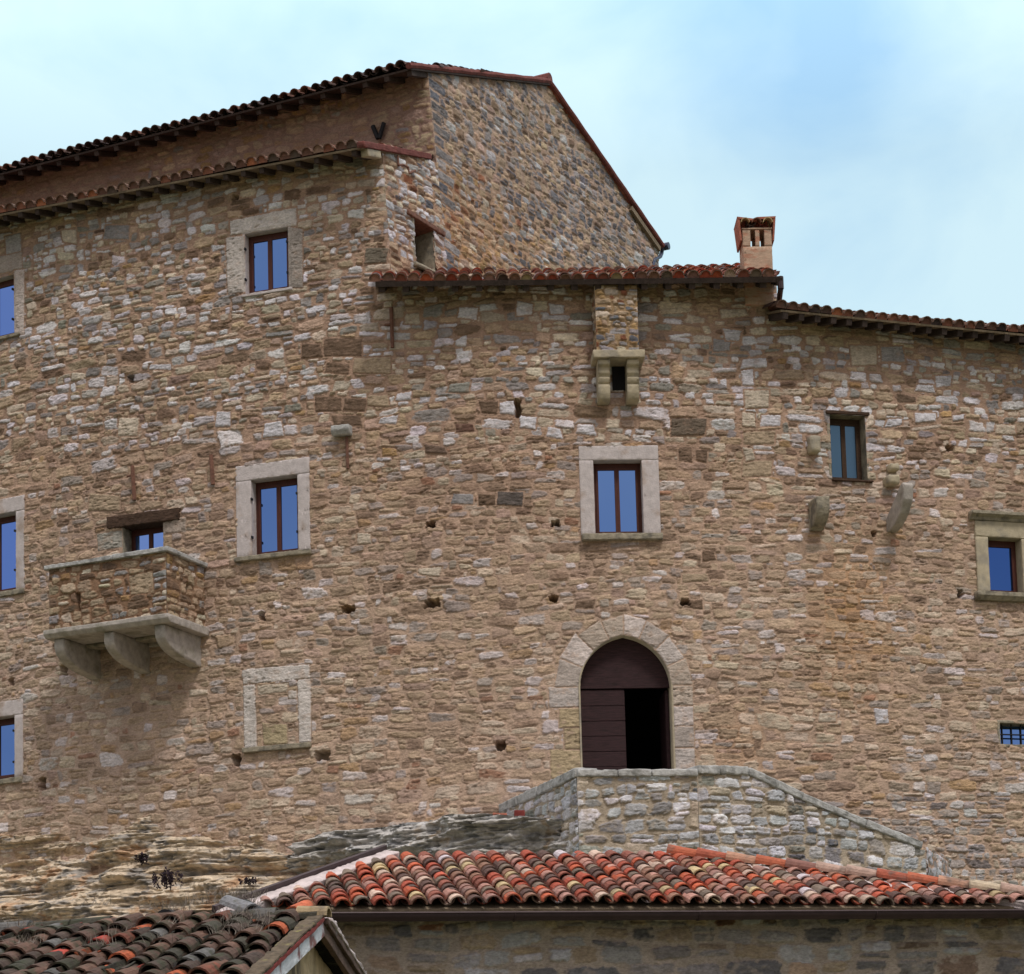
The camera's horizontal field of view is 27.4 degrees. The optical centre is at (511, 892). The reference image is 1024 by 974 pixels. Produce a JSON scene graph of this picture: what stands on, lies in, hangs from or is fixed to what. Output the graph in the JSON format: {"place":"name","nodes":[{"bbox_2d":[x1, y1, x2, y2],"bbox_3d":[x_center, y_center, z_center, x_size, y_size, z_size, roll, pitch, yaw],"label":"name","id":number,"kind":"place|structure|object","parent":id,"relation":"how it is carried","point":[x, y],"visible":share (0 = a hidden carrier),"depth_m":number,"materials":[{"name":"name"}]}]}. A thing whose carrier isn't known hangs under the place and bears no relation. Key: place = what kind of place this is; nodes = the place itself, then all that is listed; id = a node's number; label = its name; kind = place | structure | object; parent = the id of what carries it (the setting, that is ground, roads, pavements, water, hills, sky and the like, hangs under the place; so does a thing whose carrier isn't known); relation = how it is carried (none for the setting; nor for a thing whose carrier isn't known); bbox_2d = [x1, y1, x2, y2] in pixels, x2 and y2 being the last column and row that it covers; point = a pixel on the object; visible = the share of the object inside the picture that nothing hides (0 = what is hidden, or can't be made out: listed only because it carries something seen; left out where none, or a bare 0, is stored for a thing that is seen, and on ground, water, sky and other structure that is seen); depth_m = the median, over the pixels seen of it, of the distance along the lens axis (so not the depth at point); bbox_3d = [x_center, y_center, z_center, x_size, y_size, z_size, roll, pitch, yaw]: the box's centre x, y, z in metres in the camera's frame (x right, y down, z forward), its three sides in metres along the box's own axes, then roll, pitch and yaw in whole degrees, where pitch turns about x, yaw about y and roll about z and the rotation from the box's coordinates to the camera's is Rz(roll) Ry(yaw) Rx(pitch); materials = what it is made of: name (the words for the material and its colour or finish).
{"place":"outdoors","nodes":[
{"label":"outdoors","id":0,"kind":"place"},
{"bbox_2d":[3,880,271,944],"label":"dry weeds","id":1,"kind":"object","parent":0,"point":[236,909],"visible":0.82,"depth_m":17.43,"materials":[{"name":"brown plant"}]},
{"bbox_2d":[0,808,295,931],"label":"rock outcrop","id":2,"kind":"object","parent":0,"point":[49,888],"visible":0.43,"depth_m":37.52,"materials":[{"name":"beige stone"}]},
{"bbox_2d":[134,852,149,864],"bbox_3d":[-6.462,-0.570,36.908,0.276,0.265,0.846,-2,-6,0],"label":"rock plant","id":3,"kind":"object","parent":2,"relation":"on","point":[141,857],"visible":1,"depth_m":36.56,"materials":[{"name":"black plant"}]},
{"bbox_2d":[152,866,183,889],"bbox_3d":[-5.973,-0.225,36.622,0.553,0.432,0.973,-2,-6,0],"label":"rock plant","id":4,"kind":"object","parent":2,"relation":"on","point":[170,876],"visible":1,"depth_m":36.31,"materials":[{"name":"black plant"}]},
{"bbox_2d":[238,877,256,886],"bbox_3d":[-4.514,-0.169,36.110,0.359,0.184,0.908,-2,-6,0],"label":"rock plant","id":5,"kind":"object","parent":2,"relation":"on","point":[248,880],"visible":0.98,"depth_m":35.79,"materials":[{"name":"black plant"}]},
{"bbox_2d":[278,813,578,873],"bbox_3d":[-1.250,-0.018,35.534,6.839,2.530,2.399,-6,-7,36],"label":"rock ledge","id":6,"kind":"object","parent":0,"point":[484,833],"visible":0.35,"depth_m":34.34,"materials":[{"name":"grey stone"}]},
{"bbox_2d":[499,765,951,880],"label":"entrance terrace","id":7,"kind":"structure","parent":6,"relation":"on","point":[741,810],"depth_m":33.20,"materials":[{"name":"grey stone"}]},
{"bbox_2d":[0,0,1023,325],"label":"sky","id":8,"kind":"structure","parent":0,"point":[883,140],"materials":[{"name":"blue"}]},
{"bbox_2d":[514,810,524,816],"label":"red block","id":9,"kind":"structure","parent":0,"point":[519,812],"depth_m":33.62,"materials":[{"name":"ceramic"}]},
{"bbox_3d":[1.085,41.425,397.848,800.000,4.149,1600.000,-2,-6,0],"label":"ground","id":10,"kind":"structure","parent":0,"visible":0},
{"bbox_2d":[0,906,366,973],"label":"old house","id":11,"kind":"structure","parent":10,"relation":"on","point":[313,941],"depth_m":16.64,"materials":[{"name":"ceramic"}]},
{"bbox_2d":[158,909,173,912],"bbox_3d":[-2.881,0.224,17.691,0.164,0.181,0.358,-2,-6,6],"label":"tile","id":12,"kind":"object","parent":11,"relation":"on","point":[163,910],"visible":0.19,"depth_m":17.52,"materials":[{"name":"grey ceramic"}]},
{"bbox_2d":[219,895,258,911],"bbox_3d":[-2.268,0.097,17.480,0.331,0.181,0.200,-6,-8,38],"label":"loose tile","id":13,"kind":"object","parent":11,"relation":"on","point":[232,901],"visible":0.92,"depth_m":17.42,"materials":[{"name":"ceramic"}]},
{"bbox_2d":[244,899,261,908],"bbox_3d":[-2.122,0.152,17.441,0.324,0.220,0.200,-6,-8,38],"label":"loose tile","id":14,"kind":"object","parent":11,"relation":"on","point":[252,907],"visible":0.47,"depth_m":17.41,"materials":[{"name":"ceramic"}]},
{"bbox_2d":[286,900,315,908],"bbox_3d":[-1.766,0.126,17.463,0.200,0.167,0.332,-3,-6,17],"label":"loose tile","id":15,"kind":"object","parent":11,"relation":"on","point":[306,903],"visible":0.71,"depth_m":17.46,"materials":[{"name":"ceramic"}]},
{"bbox_2d":[0,139,1023,885],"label":"stone castle","id":16,"kind":"structure","parent":10,"relation":"on","point":[332,497],"depth_m":37.49,"materials":[{"name":"brown stone"}]},
{"bbox_2d":[0,273,20,339],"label":"window","id":17,"kind":"structure","parent":16,"relation":"in","point":[7,307],"depth_m":40.77,"materials":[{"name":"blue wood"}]},
{"bbox_2d":[0,699,23,784],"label":"window","id":18,"kind":"structure","parent":16,"relation":"in","point":[11,727],"depth_m":39.73,"materials":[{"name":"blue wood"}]},
{"bbox_2d":[0,495,24,596],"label":"window","id":19,"kind":"structure","parent":16,"relation":"in","point":[12,573],"depth_m":40.18,"materials":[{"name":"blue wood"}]},
{"bbox_2d":[106,507,180,552],"bbox_3d":[-6.725,-6.279,38.800,1.578,1.528,0.443,-4,-7,23],"label":"window","id":20,"kind":"structure","parent":16,"relation":"in","point":[141,530],"depth_m":38.89,"materials":[{"name":"red wood"}]},
{"bbox_2d":[241,225,292,297],"bbox_3d":[-4.442,-11.530,38.370,1.012,1.276,0.311,-3,-6,18],"label":"window","id":21,"kind":"structure","parent":16,"relation":"in","point":[266,251],"depth_m":38.44,"materials":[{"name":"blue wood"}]},
{"bbox_2d":[234,457,311,562],"bbox_3d":[-4.279,-6.888,37.861,1.496,1.801,0.385,-3,-6,18],"label":"window","id":22,"kind":"structure","parent":16,"relation":"in","point":[277,524],"depth_m":37.91,"materials":[{"name":"white wood"}]},
{"bbox_2d":[0,60,669,273],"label":"gabled building","id":23,"kind":"structure","parent":16,"relation":"on","point":[528,179],"depth_m":41.78,"materials":[{"name":"brown stone"}]},
{"bbox_2d":[387,209,445,273],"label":"flank window","id":24,"kind":"structure","parent":16,"relation":"in","point":[423,238],"depth_m":39.04,"materials":[{"name":"stone"}]},
{"bbox_2d":[579,445,662,541],"bbox_3d":[1.903,-7.024,36.972,1.438,1.729,0.411,-1,-6,-3],"label":"window","id":25,"kind":"structure","parent":16,"relation":"in","point":[613,507],"depth_m":36.98,"materials":[{"name":"white wood"}]},
{"bbox_2d":[580,638,670,769],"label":"door","id":26,"kind":"structure","parent":16,"relation":"in","point":[622,663],"depth_m":36.74,"materials":[{"name":"brown wood"}]},
{"bbox_2d":[826,410,873,482],"bbox_3d":[6.023,-8.000,37.783,0.853,1.304,0.371,0,-6,-13],"label":"window","id":27,"kind":"structure","parent":16,"relation":"in","point":[847,432],"depth_m":37.87,"materials":[{"name":"teal glass"}]},
{"bbox_2d":[968,510,1023,602],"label":"window","id":28,"kind":"structure","parent":16,"relation":"in","point":[999,549],"depth_m":38.24,"materials":[{"name":"beige wood"}]},
{"bbox_2d":[195,844,1023,973],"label":"tiled house","id":29,"kind":"structure","parent":10,"relation":"on","point":[677,910],"depth_m":23.74,"materials":[{"name":"ceramic"}]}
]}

